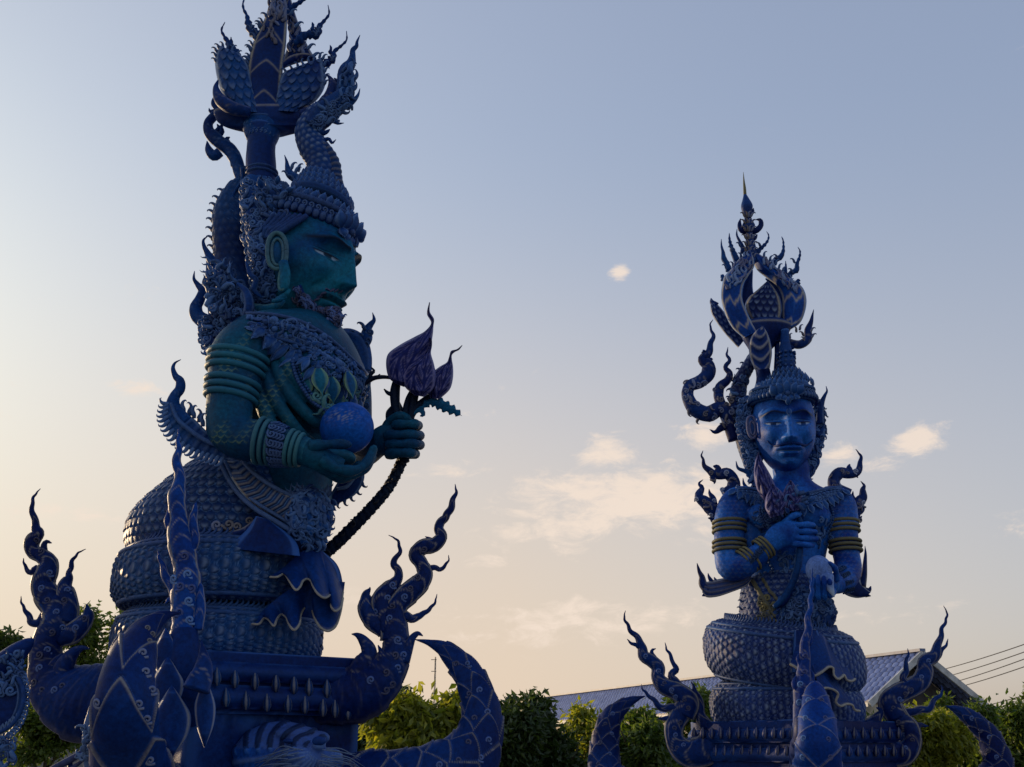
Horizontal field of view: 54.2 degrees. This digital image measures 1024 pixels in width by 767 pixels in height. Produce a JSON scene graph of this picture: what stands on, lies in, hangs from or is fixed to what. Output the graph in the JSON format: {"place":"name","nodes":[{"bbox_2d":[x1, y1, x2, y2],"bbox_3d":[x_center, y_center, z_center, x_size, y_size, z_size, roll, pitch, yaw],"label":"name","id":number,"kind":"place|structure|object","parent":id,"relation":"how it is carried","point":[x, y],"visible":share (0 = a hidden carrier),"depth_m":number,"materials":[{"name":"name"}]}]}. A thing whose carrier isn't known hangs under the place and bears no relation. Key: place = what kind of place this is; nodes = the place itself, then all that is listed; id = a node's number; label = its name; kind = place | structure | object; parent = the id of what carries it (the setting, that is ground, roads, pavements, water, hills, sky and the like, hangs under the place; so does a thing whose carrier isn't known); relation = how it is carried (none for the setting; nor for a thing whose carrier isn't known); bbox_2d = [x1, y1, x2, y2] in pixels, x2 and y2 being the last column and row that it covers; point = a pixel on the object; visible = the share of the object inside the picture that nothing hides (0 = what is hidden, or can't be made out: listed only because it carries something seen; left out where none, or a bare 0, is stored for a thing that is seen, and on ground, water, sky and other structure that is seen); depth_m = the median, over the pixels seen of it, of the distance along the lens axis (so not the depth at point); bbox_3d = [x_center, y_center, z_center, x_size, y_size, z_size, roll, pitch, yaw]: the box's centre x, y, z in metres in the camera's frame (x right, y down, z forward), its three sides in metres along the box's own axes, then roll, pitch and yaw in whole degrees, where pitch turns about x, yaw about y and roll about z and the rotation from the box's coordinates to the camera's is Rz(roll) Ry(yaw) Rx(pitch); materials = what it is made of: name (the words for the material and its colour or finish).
{"place":"outdoors","nodes":[
{"label":"outdoors","id":0,"kind":"place"},
{"bbox_2d":[0,0,1023,708],"label":"sky","id":1,"kind":"structure","parent":0,"point":[560,182],"materials":[{"name":"blue"}]},
{"bbox_2d":[540,648,988,730],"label":"hall","id":2,"kind":"structure","parent":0,"point":[885,670],"depth_m":43.83,"materials":[{"name":"tile"}]},
{"bbox_2d":[946,644,1023,668],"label":"overhead cable","id":3,"kind":"object","parent":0,"point":[986,656],"visible":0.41,"depth_m":51.45,"materials":[{"name":"black rubber"}]},
{"bbox_2d":[953,652,1023,674],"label":"overhead cable","id":4,"kind":"object","parent":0,"point":[989,663],"visible":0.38,"depth_m":51.13,"materials":[{"name":"black rubber"}]},
{"bbox_2d":[962,659,1023,679],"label":"overhead cable","id":5,"kind":"object","parent":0,"point":[993,669],"visible":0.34,"depth_m":51.14,"materials":[{"name":"black rubber"}]},
{"bbox_2d":[967,666,1023,684],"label":"overhead cable","id":6,"kind":"object","parent":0,"point":[997,675],"visible":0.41,"depth_m":50.65,"materials":[{"name":"black rubber"}]},
{"label":"ground","id":7,"kind":"structure","parent":0,"visible":0},
{"bbox_2d":[0,624,32,711],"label":"leafy tree","id":8,"kind":"object","parent":7,"relation":"on","point":[7,640],"visible":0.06,"depth_m":32.31,"materials":[{"name":"green plant"}]},
{"bbox_2d":[2,702,81,766],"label":"bush","id":9,"kind":"object","parent":7,"relation":"on","point":[40,743],"visible":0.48,"depth_m":20.43,"materials":[{"name":"green plant"}]},
{"bbox_2d":[0,730,83,766],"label":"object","id":10,"kind":"structure","parent":7,"relation":"on","point":[74,762],"depth_m":26.22,"materials":[{"name":"plant"}]},
{"bbox_2d":[63,599,122,665],"bbox_3d":[-12.251,9.103,28.584,2.932,5.748,2.174,0,-20,0],"label":"feathery tree","id":11,"kind":"object","parent":7,"relation":"on","point":[92,640],"visible":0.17,"depth_m":29.08,"materials":[{"name":"green plant"}]},
{"bbox_2d":[357,723,367,751],"bbox_3d":[-3.676,8.324,22.447,2.183,3.016,2.131,0,-20,0],"label":"leafy tree","id":12,"kind":"object","parent":7,"relation":"on","point":[360,745],"visible":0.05,"depth_m":22.10,"materials":[{"name":"green plant"}]},
{"bbox_2d":[400,682,422,693],"bbox_3d":[-3.251,8.942,24.515,2.694,3.271,2.475,8,-22,-21],"label":"leafy tree","id":13,"kind":"object","parent":7,"relation":"on","point":[406,688],"visible":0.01,"depth_m":25.08,"materials":[{"name":"green plant"}]},
{"bbox_2d":[358,680,503,749],"bbox_3d":[-1.455,6.093,15.845,1.979,2.694,2.041,-15,-25,35],"label":"lychee bush","id":14,"kind":"object","parent":7,"relation":"on","point":[408,719],"visible":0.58,"depth_m":15.70,"materials":[{"name":"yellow plant"}]},
{"bbox_2d":[431,657,436,703],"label":"antenna mast","id":15,"kind":"object","parent":7,"relation":"on","point":[435,659],"visible":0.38,"depth_m":115.44,"materials":[{"name":"metal"}]},
{"bbox_2d":[499,686,560,766],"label":"leafy tree","id":16,"kind":"object","parent":7,"relation":"on","point":[529,719],"visible":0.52,"depth_m":22.28,"materials":[{"name":"green plant"}]},
{"bbox_2d":[536,717,587,766],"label":"leafy tree","id":17,"kind":"object","parent":7,"relation":"on","point":[564,750],"visible":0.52,"depth_m":23.29,"materials":[{"name":"green plant"}]},
{"bbox_2d":[559,695,602,758],"bbox_3d":[2.059,9.437,25.409,1.853,2.951,2.086,14,-24,-34],"label":"lychee bush","id":18,"kind":"object","parent":7,"relation":"on","point":[581,721],"visible":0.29,"depth_m":25.59,"materials":[{"name":"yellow plant"}]},
{"bbox_2d":[584,698,681,766],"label":"bush","id":19,"kind":"object","parent":7,"relation":"on","point":[642,742],"visible":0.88,"depth_m":23.03,"materials":[{"name":"green plant"}]},
{"bbox_2d":[660,680,712,766],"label":"bush","id":20,"kind":"object","parent":7,"relation":"on","point":[703,691],"visible":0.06,"depth_m":24.45,"materials":[{"name":"green plant"}]},
{"bbox_2d":[865,709,914,766],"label":"bush","id":21,"kind":"object","parent":7,"relation":"on","point":[867,713],"depth_m":23.72,"materials":[{"name":"green plant"}]},
{"bbox_2d":[882,699,978,766],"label":"lychee bush","id":22,"kind":"object","parent":7,"relation":"on","point":[947,736],"visible":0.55,"depth_m":24.00,"materials":[{"name":"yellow plant"}]},
{"bbox_2d":[923,690,1015,766],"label":"tree","id":23,"kind":"object","parent":7,"relation":"on","point":[988,712],"visible":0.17,"depth_m":25.92,"materials":[{"name":"green plant"}]},
{"bbox_2d":[994,682,1023,766],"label":"leafy tree","id":24,"kind":"object","parent":7,"relation":"on","point":[1012,713],"visible":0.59,"depth_m":27.78,"materials":[{"name":"green plant"}]},
{"label":"paving","id":25,"kind":"structure","parent":0,"visible":0},
{"bbox_2d":[20,428,503,766],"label":"statue pedestal","id":26,"kind":"object","parent":25,"relation":"on","point":[179,695],"visible":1,"depth_m":8.41,"materials":[{"name":"blue paint"}]},
{"bbox_2d":[0,638,34,766],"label":"statue","id":27,"kind":"object","parent":26,"relation":"attached to","point":[13,693],"visible":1,"depth_m":7.57,"materials":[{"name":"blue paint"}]},
{"bbox_2d":[51,709,90,766],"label":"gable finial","id":28,"kind":"object","parent":26,"relation":"attached to","point":[82,754],"visible":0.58,"depth_m":7.15,"materials":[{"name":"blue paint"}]},
{"bbox_2d":[108,0,424,655],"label":"guardian statue","id":29,"kind":"object","parent":26,"relation":"on","point":[288,362],"visible":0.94,"depth_m":9.77,"materials":[{"name":"blue paint"}]},
{"bbox_2d":[320,402,373,452],"bbox_3d":[-1.585,0.427,9.606,0.515,0.503,0.509,0,-20,0],"label":"orb","id":30,"kind":"object","parent":29,"relation":"on","point":[352,423],"visible":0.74,"depth_m":9.42,"materials":[{"name":"blue paint"}]},
{"bbox_2d":[323,302,461,556],"bbox_3d":[-1.222,0.415,10.268,1.410,2.766,0.376,0,-20,0],"label":"lotus bouquet","id":31,"kind":"object","parent":29,"relation":"attached to","point":[410,367],"visible":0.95,"depth_m":10.37,"materials":[{"name":"paint"}]},
{"bbox_2d":[587,568,1014,766],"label":"statue pedestal","id":32,"kind":"object","parent":25,"relation":"on","point":[814,732],"visible":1,"depth_m":14.68,"materials":[{"name":"blue paint"}]},
{"bbox_2d":[681,172,871,721],"bbox_3d":[4.242,0.633,16.755,2.552,9.976,2.443,-18,-27,41],"label":"guardian statue","id":33,"kind":"object","parent":32,"relation":"on","point":[776,419],"visible":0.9,"depth_m":15.81,"materials":[{"name":"paint"}]},
{"bbox_2d":[754,452,815,608],"bbox_3d":[4.272,2.218,15.411,0.917,2.472,0.467,0,-20,0],"label":"lotus bouquet","id":34,"kind":"object","parent":33,"relation":"attached to","point":[788,500],"visible":1,"depth_m":15.41,"materials":[{"name":"paint"}]},
{"bbox_2d":[806,555,834,596],"bbox_3d":[4.565,2.864,14.786,0.406,0.644,0.363,-11,-23,28],"label":"conch vessel","id":35,"kind":"object","parent":33,"relation":"attached to","point":[820,565],"visible":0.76,"depth_m":14.69,"materials":[{"name":"blue paint"}]}
]}

